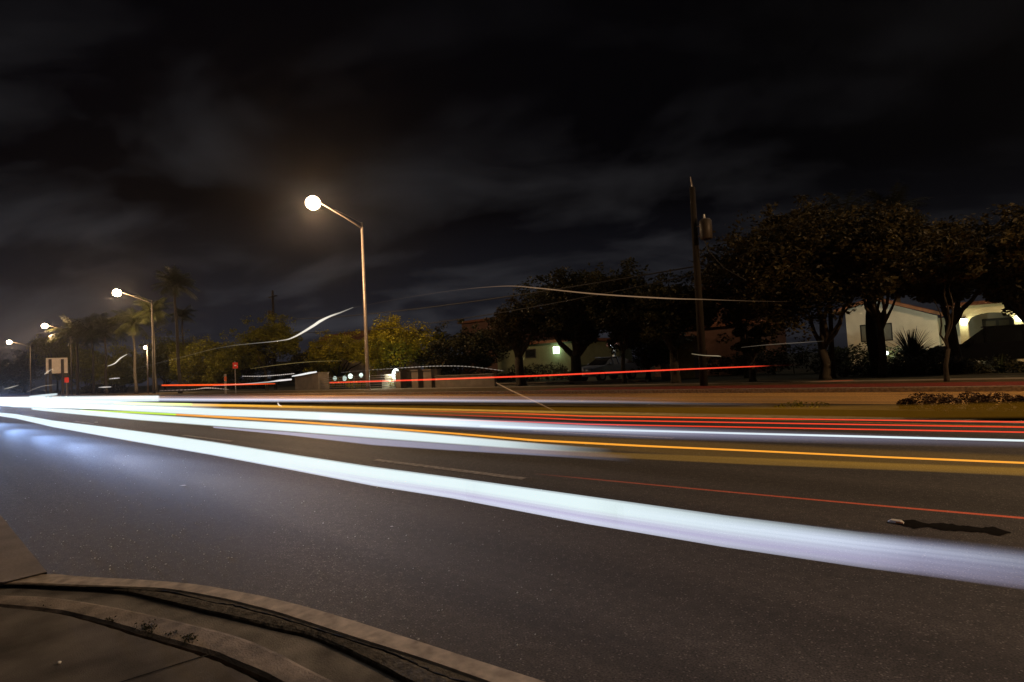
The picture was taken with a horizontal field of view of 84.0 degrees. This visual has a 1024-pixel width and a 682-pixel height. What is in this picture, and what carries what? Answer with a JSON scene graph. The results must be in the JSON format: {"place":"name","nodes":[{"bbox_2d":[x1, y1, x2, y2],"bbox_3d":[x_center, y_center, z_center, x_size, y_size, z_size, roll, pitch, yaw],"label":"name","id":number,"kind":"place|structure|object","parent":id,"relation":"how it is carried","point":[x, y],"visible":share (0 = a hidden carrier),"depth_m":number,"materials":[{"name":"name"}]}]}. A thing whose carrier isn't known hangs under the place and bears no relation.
{"place":"outdoors","nodes":[
{"label":"outdoors","id":0,"kind":"place"},
{"bbox_2d":[0,515,46,581],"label":"apron","id":1,"kind":"object","parent":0,"point":[18,560],"visible":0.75,"depth_m":4.16,"materials":[{"name":"concrete"}]},
{"bbox_2d":[0,607,257,681],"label":"pavement","id":2,"kind":"structure","parent":0,"point":[36,646],"depth_m":2.66,"materials":[{"name":"concrete"}]},
{"bbox_2d":[120,653,210,681],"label":"pavement joint","id":3,"kind":"object","parent":2,"relation":"on","point":[165,667],"visible":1,"depth_m":2.51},
{"bbox_2d":[317,330,420,382],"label":"dark roofed house","id":4,"kind":"structure","parent":0,"point":[357,370],"depth_m":79.55,"materials":[{"name":"beige paint"}]},
{"bbox_2d":[394,370,407,387],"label":"gate pillar","id":5,"kind":"structure","parent":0,"point":[401,378],"depth_m":41.43,"materials":[{"name":"beige paint"}]},
{"bbox_2d":[410,369,425,387],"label":"gate pillar","id":6,"kind":"structure","parent":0,"point":[417,379],"depth_m":39.89,"materials":[{"name":"beige paint"}]},
{"bbox_2d":[2,352,843,393],"bbox_3d":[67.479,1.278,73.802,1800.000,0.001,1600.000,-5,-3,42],"label":"ground","id":7,"kind":"structure","parent":0,"point":[283,380],"depth_m":308.50,"materials":[{"name":"soil"}]},
{"bbox_2d":[0,353,33,393],"bbox_3d":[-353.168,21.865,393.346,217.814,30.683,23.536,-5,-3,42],"label":"tree","id":8,"kind":"object","parent":7,"relation":"on","point":[3,367],"visible":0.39,"depth_m":355.88,"materials":[{"name":"green plant"}]},
{"bbox_2d":[0,386,1023,396],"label":"kerb","id":9,"kind":"structure","parent":7,"relation":"on","point":[904,389],"depth_m":20.61,"materials":[{"name":"concrete"}]},
{"bbox_2d":[422,369,441,387],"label":"gate pillar","id":10,"kind":"structure","parent":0,"point":[428,377],"depth_m":39.00,"materials":[{"name":"beige paint"}]},
{"bbox_2d":[458,318,554,376],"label":"two storey house","id":11,"kind":"structure","parent":0,"point":[482,323],"depth_m":62.48,"materials":[{"name":"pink paint"}]},
{"bbox_2d":[0,400,1023,681],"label":"road","id":12,"kind":"structure","parent":0,"point":[694,548],"depth_m":4.59,"materials":[{"name":"asphalt"}]},
{"bbox_2d":[0,595,331,681],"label":"kerb","id":13,"kind":"structure","parent":12,"relation":"on","point":[256,661],"depth_m":2.81,"materials":[{"name":"concrete"}]},
{"bbox_2d":[134,619,157,636],"bbox_3d":[-1.872,1.473,2.916,0.106,0.046,0.194,-1,-3,-38],"label":"weed","id":14,"kind":"object","parent":13,"relation":"on","point":[144,627],"visible":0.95,"depth_m":2.92,"materials":[{"name":"green plant"}]},
{"bbox_2d":[180,632,197,644],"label":"weed","id":15,"kind":"object","parent":13,"relation":"on","point":[189,636],"visible":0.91,"depth_m":2.79,"materials":[{"name":"green plant"}]},
{"bbox_2d":[0,586,400,681],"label":"channel slab","id":16,"kind":"structure","parent":12,"relation":"on","point":[328,662],"depth_m":2.86,"materials":[{"name":"concrete"}]},
{"bbox_2d":[181,435,230,441],"bbox_3d":[-7.077,2.238,13.135,3.000,0.001,0.120,-5,-3,42],"label":"lane marking","id":17,"kind":"object","parent":12,"relation":"on","point":[207,438],"visible":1,"depth_m":12.99,"materials":[{"name":"paint"}]},
{"bbox_2d":[0,583,478,681],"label":"kerb side","id":18,"kind":"structure","parent":12,"relation":"on","point":[398,668],"depth_m":2.83,"materials":[{"name":"concrete"}]},
{"bbox_2d":[86,586,468,681],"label":"kerb crack","id":19,"kind":"object","parent":18,"relation":"on","point":[362,643],"visible":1,"depth_m":2.83,"materials":[{"name":"concrete"}]},
{"bbox_2d":[0,574,544,681],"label":"kerb","id":20,"kind":"structure","parent":12,"relation":"on","point":[477,670],"depth_m":2.88,"materials":[{"name":"concrete"}]},
{"bbox_2d":[5,442,582,657],"bbox_3d":[-4.632,1.891,8.087,14.674,0.006,4.296,-5,-3,42],"label":"loose grit","id":21,"kind":"object","parent":12,"relation":"on","point":[265,560],"visible":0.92,"depth_m":4.51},
{"bbox_2d":[374,459,525,479],"bbox_3d":[-0.960,1.683,7.552,3.000,0.001,0.120,-5,-3,42],"label":"lane marking","id":22,"kind":"object","parent":12,"relation":"on","point":[469,471],"visible":1,"depth_m":7.36,"materials":[{"name":"paint"}]},
{"bbox_2d":[3,400,1023,426],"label":"trails","id":23,"kind":"object","parent":12,"relation":"on","point":[643,416],"depth_m":12.01,"materials":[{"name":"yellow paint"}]},
{"bbox_2d":[15,400,1023,423],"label":"kerb gutter","id":24,"kind":"object","parent":12,"relation":"on","point":[994,421],"depth_m":12.83,"materials":[{"name":"concrete"}]},
{"bbox_2d":[535,431,671,438],"bbox_3d":[1.514,1.681,10.263,3.000,0.001,0.120,-5,-3,42],"label":"lane marking","id":25,"kind":"object","parent":12,"relation":"on","point":[606,434],"visible":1,"depth_m":10.14,"materials":[{"name":"paint"}]},
{"bbox_2d":[897,520,1010,534],"bbox_3d":[3.107,1.324,4.061,0.702,0.001,0.254,-4,-3,29],"label":"tar streak","id":26,"kind":"object","parent":12,"relation":"on","point":[914,524],"visible":0.98,"depth_m":4.03,"materials":[{"name":"asphalt"}]},
{"bbox_2d":[0,398,1023,419],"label":"median","id":27,"kind":"object","parent":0,"point":[878,410],"depth_m":14.21,"materials":[{"name":"green plant"}]},
{"bbox_2d":[774,400,828,407],"bbox_3d":[6.163,1.378,12.115,1.047,0.250,0.672,-5,-3,42],"label":"shrub","id":28,"kind":"object","parent":27,"relation":"on","point":[797,405],"visible":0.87,"depth_m":12.12,"materials":[{"name":"green plant"}]},
{"bbox_2d":[896,391,1023,412],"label":"shrub","id":29,"kind":"object","parent":27,"relation":"on","point":[929,401],"visible":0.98,"depth_m":9.94,"materials":[{"name":"green plant"}]},
{"bbox_2d":[0,391,1023,404],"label":"road","id":30,"kind":"structure","parent":0,"point":[860,397],"depth_m":19.82,"materials":[{"name":"asphalt"}]},
{"bbox_2d":[45,358,68,397],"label":"signboard","id":31,"kind":"object","parent":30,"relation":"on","point":[56,365],"visible":1,"depth_m":82.17,"materials":[{"name":"paint"}]},
{"bbox_2d":[0,362,1023,395],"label":"front lawns","id":32,"kind":"structure","parent":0,"point":[800,374],"depth_m":31.51,"materials":[{"name":"plant"}]},
{"bbox_2d":[0,349,50,393],"bbox_3d":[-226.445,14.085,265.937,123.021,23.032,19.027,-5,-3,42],"label":"tree","id":33,"kind":"object","parent":32,"relation":"on","point":[22,369],"visible":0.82,"depth_m":264.14,"materials":[{"name":"green plant"}]},
{"bbox_2d":[25,324,88,392],"bbox_3d":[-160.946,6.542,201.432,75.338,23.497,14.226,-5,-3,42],"label":"tree","id":34,"kind":"object","parent":32,"relation":"on","point":[42,347],"visible":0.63,"depth_m":199.69,"materials":[{"name":"green plant"}]},
{"bbox_2d":[47,338,130,387],"bbox_3d":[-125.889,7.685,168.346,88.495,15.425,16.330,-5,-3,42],"label":"tree","id":35,"kind":"object","parent":32,"relation":"on","point":[85,362],"visible":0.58,"depth_m":159.88,"materials":[{"name":"green plant"}]},
{"bbox_2d":[80,384,126,393],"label":"shrub","id":36,"kind":"object","parent":32,"relation":"on","point":[112,388],"visible":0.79,"depth_m":104.49,"materials":[{"name":"green plant"}]},
{"bbox_2d":[90,342,151,388],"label":"tree","id":37,"kind":"object","parent":32,"relation":"on","point":[119,371],"visible":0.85,"depth_m":115.60,"materials":[{"name":"green plant"}]},
{"bbox_2d":[136,327,204,390],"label":"tree","id":38,"kind":"object","parent":32,"relation":"on","point":[162,364],"visible":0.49,"depth_m":94.69,"materials":[{"name":"green plant"}]},
{"bbox_2d":[169,303,196,389],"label":"palm tree","id":39,"kind":"object","parent":32,"relation":"on","point":[182,313],"visible":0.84,"depth_m":88.83,"materials":[{"name":"green plant"}]},
{"bbox_2d":[162,330,259,389],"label":"tree","id":40,"kind":"object","parent":32,"relation":"on","point":[220,361],"visible":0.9,"depth_m":77.32,"materials":[{"name":"green plant"}]},
{"bbox_2d":[221,376,264,389],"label":"shrub","id":41,"kind":"object","parent":32,"relation":"on","point":[247,383],"visible":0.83,"depth_m":70.34,"materials":[{"name":"green plant"}]},
{"bbox_2d":[201,347,291,387],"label":"tree","id":42,"kind":"object","parent":32,"relation":"on","point":[250,372],"visible":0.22,"depth_m":103.19,"materials":[{"name":"green plant"}]},
{"bbox_2d":[229,311,302,389],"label":"tree","id":43,"kind":"object","parent":32,"relation":"on","point":[278,337],"visible":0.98,"depth_m":57.67,"materials":[{"name":"green plant"}]},
{"bbox_2d":[267,290,276,389],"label":"utility pole","id":44,"kind":"object","parent":32,"relation":"on","point":[274,360],"visible":0.51,"depth_m":60.02,"materials":[{"name":"brown wood"}]},
{"bbox_2d":[268,348,322,382],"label":"tree","id":45,"kind":"object","parent":32,"relation":"on","point":[285,370],"visible":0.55,"depth_m":75.58,"materials":[{"name":"green plant"}]},
{"bbox_2d":[294,375,312,389],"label":"garden wall","id":46,"kind":"structure","parent":32,"relation":"on","point":[304,382],"depth_m":51.75,"materials":[{"name":"beige paint"}]},
{"bbox_2d":[311,372,329,389],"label":"gate pillar","id":47,"kind":"structure","parent":32,"relation":"on","point":[323,376],"depth_m":49.82,"materials":[{"name":"beige paint"}]},
{"bbox_2d":[294,327,376,380],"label":"tree","id":48,"kind":"object","parent":32,"relation":"on","point":[326,358],"visible":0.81,"depth_m":52.00,"materials":[{"name":"green plant"}]},
{"bbox_2d":[329,379,364,388],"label":"shrub","id":49,"kind":"object","parent":32,"relation":"on","point":[351,385],"visible":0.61,"depth_m":48.56,"materials":[{"name":"green plant"}]},
{"bbox_2d":[319,374,395,388],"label":"slat fence","id":50,"kind":"object","parent":32,"relation":"on","point":[354,380],"visible":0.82,"depth_m":45.59,"materials":[{"name":"wood"}]},
{"bbox_2d":[380,369,397,387],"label":"planter","id":51,"kind":"object","parent":32,"relation":"on","point":[384,382],"visible":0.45,"depth_m":43.14,"materials":[{"name":"white paint"}]},
{"bbox_2d":[342,313,447,377],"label":"tree","id":52,"kind":"object","parent":32,"relation":"on","point":[389,339],"visible":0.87,"depth_m":45.17,"materials":[{"name":"green plant"}]},
{"bbox_2d":[411,319,511,374],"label":"tree","id":53,"kind":"object","parent":32,"relation":"on","point":[479,344],"visible":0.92,"depth_m":42.62,"materials":[{"name":"green plant"}]},
{"bbox_2d":[433,373,496,387],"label":"garden wall","id":54,"kind":"structure","parent":32,"relation":"on","point":[471,380],"depth_m":36.66,"materials":[{"name":"beige paint"}]},
{"bbox_2d":[460,367,507,381],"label":"shrub","id":55,"kind":"object","parent":32,"relation":"on","point":[501,377],"visible":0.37,"depth_m":46.09,"materials":[{"name":"green plant"}]},
{"bbox_2d":[483,295,550,385],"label":"tree","id":56,"kind":"object","parent":32,"relation":"on","point":[514,332],"visible":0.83,"depth_m":33.70,"materials":[{"name":"green plant"}]},
{"bbox_2d":[506,361,570,381],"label":"shrub","id":57,"kind":"object","parent":32,"relation":"on","point":[527,370],"visible":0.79,"depth_m":42.29,"materials":[{"name":"green plant"}]},
{"bbox_2d":[506,266,622,383],"bbox_3d":[3.453,-0.870,33.014,8.892,6.907,6.391,-9,-6,66],"label":"tree","id":58,"kind":"object","parent":32,"relation":"on","point":[563,320],"visible":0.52,"depth_m":32.07,"materials":[{"name":"green plant"}]},
{"bbox_2d":[497,379,648,384],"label":"garden wall","id":59,"kind":"structure","parent":32,"relation":"on","point":[590,382],"depth_m":32.36,"materials":[{"name":"beige paint"}]},
{"bbox_2d":[582,356,640,380],"bbox_3d":[6.057,1.748,36.170,4.435,1.485,2.120,-1,-3,-36],"label":"parked car","id":60,"kind":"object","parent":32,"relation":"on","point":[600,368],"visible":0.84,"depth_m":35.46,"materials":[{"name":"blue paint"}]},
{"bbox_2d":[579,257,664,382],"bbox_3d":[5.931,-0.998,29.915,4.558,6.640,5.414,-3,-3,0],"label":"tree","id":61,"kind":"object","parent":32,"relation":"on","point":[609,311],"visible":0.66,"depth_m":29.03,"materials":[{"name":"green plant"}]},
{"bbox_2d":[606,329,694,379],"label":"tree","id":62,"kind":"object","parent":32,"relation":"on","point":[656,354],"visible":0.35,"depth_m":31.99,"materials":[{"name":"green plant"}]},
{"bbox_2d":[622,269,731,383],"bbox_3d":[7.707,-0.640,27.000,4.311,5.488,4.689,-2,-3,-10],"label":"tree","id":63,"kind":"object","parent":32,"relation":"on","point":[658,311],"visible":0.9,"depth_m":26.13,"materials":[{"name":"green plant"}]},
{"bbox_2d":[661,335,698,378],"bbox_3d":[9.704,0.961,32.641,2.490,2.418,0.300,-5,-3,42],"label":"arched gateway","id":64,"kind":"object","parent":32,"relation":"on","point":[688,362],"visible":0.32,"depth_m":32.35,"materials":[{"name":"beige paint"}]},
{"bbox_2d":[655,286,787,376],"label":"pink house","id":65,"kind":"structure","parent":32,"relation":"on","point":[714,347],"depth_m":35.77,"materials":[{"name":"paint"}]},
{"bbox_2d":[716,320,781,381],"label":"tree","id":66,"kind":"object","parent":32,"relation":"on","point":[750,346],"visible":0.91,"depth_m":24.80,"materials":[{"name":"green plant"}]},
{"bbox_2d":[706,344,855,375],"bbox_3d":[14.954,0.972,32.484,8.225,2.052,2.170,-5,-3,42],"label":"shrub","id":67,"kind":"object","parent":32,"relation":"on","point":[723,365],"visible":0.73,"depth_m":32.20,"materials":[{"name":"green plant"}]},
{"bbox_2d":[678,192,900,379],"bbox_3d":[11.641,-2.019,24.669,8.363,7.642,6.480,-3,-3,13],"label":"tree","id":68,"kind":"object","parent":32,"relation":"on","point":[777,271],"visible":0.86,"depth_m":23.30,"materials":[{"name":"green plant"}]},
{"bbox_2d":[760,194,836,377],"bbox_3d":[12.846,-2.352,25.124,2.886,8.226,2.853,-3,-3,1],"label":"tree","id":69,"kind":"object","parent":32,"relation":"on","point":[780,218],"visible":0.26,"depth_m":24.70,"materials":[{"name":"green plant"}]},
{"bbox_2d":[810,342,891,373],"bbox_3d":[17.352,0.986,29.216,3.857,1.775,2.009,-5,-3,42],"label":"shrub","id":70,"kind":"object","parent":32,"relation":"on","point":[838,361],"visible":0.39,"depth_m":29.27,"materials":[{"name":"green plant"}]},
{"bbox_2d":[844,296,878,374],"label":"tree","id":71,"kind":"object","parent":32,"relation":"on","point":[871,336],"visible":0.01,"depth_m":25.00,"materials":[{"name":"black plant"}]},
{"bbox_2d":[809,198,945,376],"bbox_3d":[14.758,-1.952,23.340,5.052,7.077,5.128,-3,-3,-5],"label":"tree","id":72,"kind":"object","parent":32,"relation":"on","point":[893,231],"visible":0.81,"depth_m":21.95,"materials":[{"name":"green plant"}]},
{"bbox_2d":[837,358,925,376],"bbox_3d":[15.763,1.167,24.364,3.284,0.943,1.224,-5,-3,42],"label":"shrub","id":73,"kind":"object","parent":32,"relation":"on","point":[911,370],"visible":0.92,"depth_m":24.34,"materials":[{"name":"green plant"}]},
{"bbox_2d":[862,180,932,306],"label":"palm tree","id":74,"kind":"object","parent":32,"relation":"on","point":[896,196],"visible":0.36,"depth_m":38.15,"materials":[{"name":"green plant"}]},
{"bbox_2d":[851,345,948,373],"bbox_3d":[17.873,0.945,25.959,4.232,1.526,2.009,-5,-3,42],"label":"shrub","id":75,"kind":"object","parent":32,"relation":"on","point":[942,350],"visible":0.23,"depth_m":25.38,"materials":[{"name":"green plant"}]},
{"bbox_2d":[888,327,938,363],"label":"fan palm","id":76,"kind":"object","parent":32,"relation":"on","point":[911,344],"visible":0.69,"depth_m":24.92,"materials":[{"name":"green plant"}]},
{"bbox_2d":[834,298,1023,369],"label":"gable house","id":77,"kind":"structure","parent":32,"relation":"on","point":[976,316],"depth_m":31.02,"materials":[{"name":"white paint"}]},
{"bbox_2d":[860,323,892,341],"bbox_3d":[20.846,-0.477,32.556,1.582,1.004,0.080,-5,-3,42],"label":"window","id":78,"kind":"structure","parent":77,"relation":"in","point":[888,333],"depth_m":32.22,"materials":[{"name":"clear glass"}]},
{"bbox_2d":[982,317,1014,363],"bbox_3d":[25.403,0.001,29.682,1.227,2.404,0.097,-5,-3,42],"label":"door","id":79,"kind":"structure","parent":77,"relation":"in","point":[1007,320],"depth_m":29.73,"materials":[{"name":"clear glass"}]},
{"bbox_2d":[874,352,990,374],"bbox_3d":[17.187,0.951,23.438,3.927,1.084,1.302,-5,-3,42],"label":"shrub","id":80,"kind":"object","parent":32,"relation":"on","point":[935,364],"visible":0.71,"depth_m":23.16,"materials":[{"name":"green plant"}]},
{"bbox_2d":[903,213,996,373],"bbox_3d":[18.032,-1.931,23.635,4.543,6.735,5.332,-5,-3,42],"label":"tree","id":81,"kind":"object","parent":32,"relation":"on","point":[957,295],"visible":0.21,"depth_m":22.95,"materials":[{"name":"green plant"}]},
{"bbox_2d":[929,324,1023,367],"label":"parked van","id":82,"kind":"object","parent":32,"relation":"on","point":[987,342],"visible":0.3,"depth_m":24.96,"materials":[{"name":"black paint"}]},
{"bbox_2d":[931,354,1023,374],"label":"shrub","id":83,"kind":"object","parent":32,"relation":"on","point":[1016,364],"visible":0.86,"depth_m":22.20,"materials":[{"name":"green plant"}]},
{"bbox_2d":[951,202,1023,322],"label":"tree","id":84,"kind":"object","parent":32,"relation":"on","point":[1001,280],"visible":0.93,"depth_m":19.08,"materials":[{"name":"green plant"}]},
{"bbox_2d":[987,353,1020,372],"bbox_3d":[18.924,0.851,21.875,1.493,0.824,1.120,-4,-3,15],"label":"spiky plant","id":85,"kind":"object","parent":32,"relation":"on","point":[998,367],"visible":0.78,"depth_m":21.95,"materials":[{"name":"green plant"}]},
{"bbox_2d":[0,0,1023,392],"label":"sky","id":86,"kind":"structure","parent":0,"point":[479,148],"materials":[{"name":"black"}]},
{"bbox_2d":[2,377,1023,395],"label":"sidewalk","id":87,"kind":"structure","parent":0,"point":[657,384],"depth_m":25.08,"materials":[{"name":"concrete"}]},
{"bbox_2d":[64,312,116,393],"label":"palm tree","id":88,"kind":"object","parent":87,"relation":"on","point":[82,328],"visible":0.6,"depth_m":98.78,"materials":[{"name":"green plant"}]},
{"bbox_2d":[131,294,173,392],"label":"palm tree","id":89,"kind":"object","parent":87,"relation":"on","point":[158,313],"visible":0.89,"depth_m":76.22,"materials":[{"name":"green plant"}]},
{"bbox_2d":[14,379,1023,395],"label":"verge","id":90,"kind":"structure","parent":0,"point":[480,389],"depth_m":30.19,"materials":[{"name":"green plant"}]},
{"bbox_2d":[7,340,31,394],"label":"street lamp","id":91,"kind":"object","parent":90,"relation":"on","point":[9,342],"visible":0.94,"depth_m":136.38,"materials":[{"name":"metal"}]},
{"bbox_2d":[41,324,72,394],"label":"street lamp","id":92,"kind":"object","parent":90,"relation":"on","point":[44,325],"visible":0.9,"depth_m":105.96,"materials":[{"name":"metal"}]},
{"bbox_2d":[46,312,100,394],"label":"palm tree","id":93,"kind":"object","parent":90,"relation":"on","point":[66,333],"visible":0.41,"depth_m":104.62,"materials":[{"name":"green plant"}]},
{"bbox_2d":[79,312,128,393],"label":"palm tree","id":94,"kind":"object","parent":90,"relation":"on","point":[105,327],"visible":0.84,"depth_m":89.10,"materials":[{"name":"green plant"}]},
{"bbox_2d":[104,307,156,393],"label":"palm tree","id":95,"kind":"object","parent":90,"relation":"on","point":[128,324],"visible":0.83,"depth_m":76.90,"materials":[{"name":"green plant"}]},
{"bbox_2d":[112,289,154,393],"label":"street lamp","id":96,"kind":"object","parent":90,"relation":"on","point":[116,292],"visible":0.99,"depth_m":73.21,"materials":[{"name":"metal"}]},
{"bbox_2d":[144,345,148,393],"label":"street lamp","id":97,"kind":"object","parent":90,"relation":"on","point":[146,346],"visible":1,"depth_m":72.55,"materials":[{"name":"metal"}]},
{"bbox_2d":[150,263,198,392],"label":"palm tree","id":98,"kind":"object","parent":90,"relation":"on","point":[174,280],"visible":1,"depth_m":65.71,"materials":[{"name":"green plant"}]},
{"bbox_2d":[224,374,226,393],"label":"marker post","id":99,"kind":"object","parent":90,"relation":"on","point":[225,384],"visible":0.93,"depth_m":51.59,"materials":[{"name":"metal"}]},
{"bbox_2d":[306,196,371,389],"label":"street lamp","id":100,"kind":"object","parent":90,"relation":"on","point":[313,202],"visible":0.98,"depth_m":40.51,"materials":[{"name":"metal"}]},
{"bbox_2d":[690,177,745,385],"bbox_3d":[8.162,-2.458,22.553,2.021,8.679,0.577,-5,-3,34],"label":"utility pole","id":101,"kind":"object","parent":90,"relation":"on","point":[705,228],"visible":0.94,"depth_m":22.96,"materials":[{"name":"brown wood"}]},
{"bbox_2d":[276,266,692,319],"bbox_3d":[-8.840,-2.649,41.692,0.054,2.546,49.284,-1,-3,-41],"label":"power line","id":102,"kind":"object","parent":101,"relation":"attached to","point":[515,295],"visible":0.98,"depth_m":30.54,"materials":[{"name":"metal"}]},
{"bbox_2d":[290,274,693,332],"bbox_3d":[-8.825,-1.724,41.679,0.045,1.910,49.369,-1,-3,-41],"label":"power line","id":103,"kind":"object","parent":101,"relation":"attached to","point":[512,310],"visible":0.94,"depth_m":30.78,"materials":[{"name":"metal"}]},
{"bbox_2d":[536,381,1023,390],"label":"mulch bed","id":104,"kind":"object","parent":90,"relation":"on","point":[1018,383],"visible":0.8,"depth_m":19.03,"materials":[{"name":"soil"}]},
{"bbox_2d":[895,228,987,381],"bbox_3d":[13.960,-1.083,18.329,2.408,4.978,2.038,-5,-3,42],"label":"tree","id":105,"kind":"object","parent":90,"relation":"on","point":[957,264],"visible":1,"depth_m":18.05,"materials":[{"name":"green plant"}]},
{"bbox_2d":[497,338,631,379],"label":"house","id":106,"kind":"structure","parent":0,"point":[547,352],"depth_m":49.12,"materials":[{"name":"paint"}]},
{"bbox_2d":[525,349,535,357],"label":"window","id":107,"kind":"structure","parent":106,"relation":"in","point":[529,353],"depth_m":49.93,"materials":[{"name":"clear glass"}]},
{"bbox_2d":[812,186,878,302],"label":"palm tree","id":108,"kind":"object","parent":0,"point":[837,202],"visible":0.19,"depth_m":38.51,"materials":[{"name":"green plant"}]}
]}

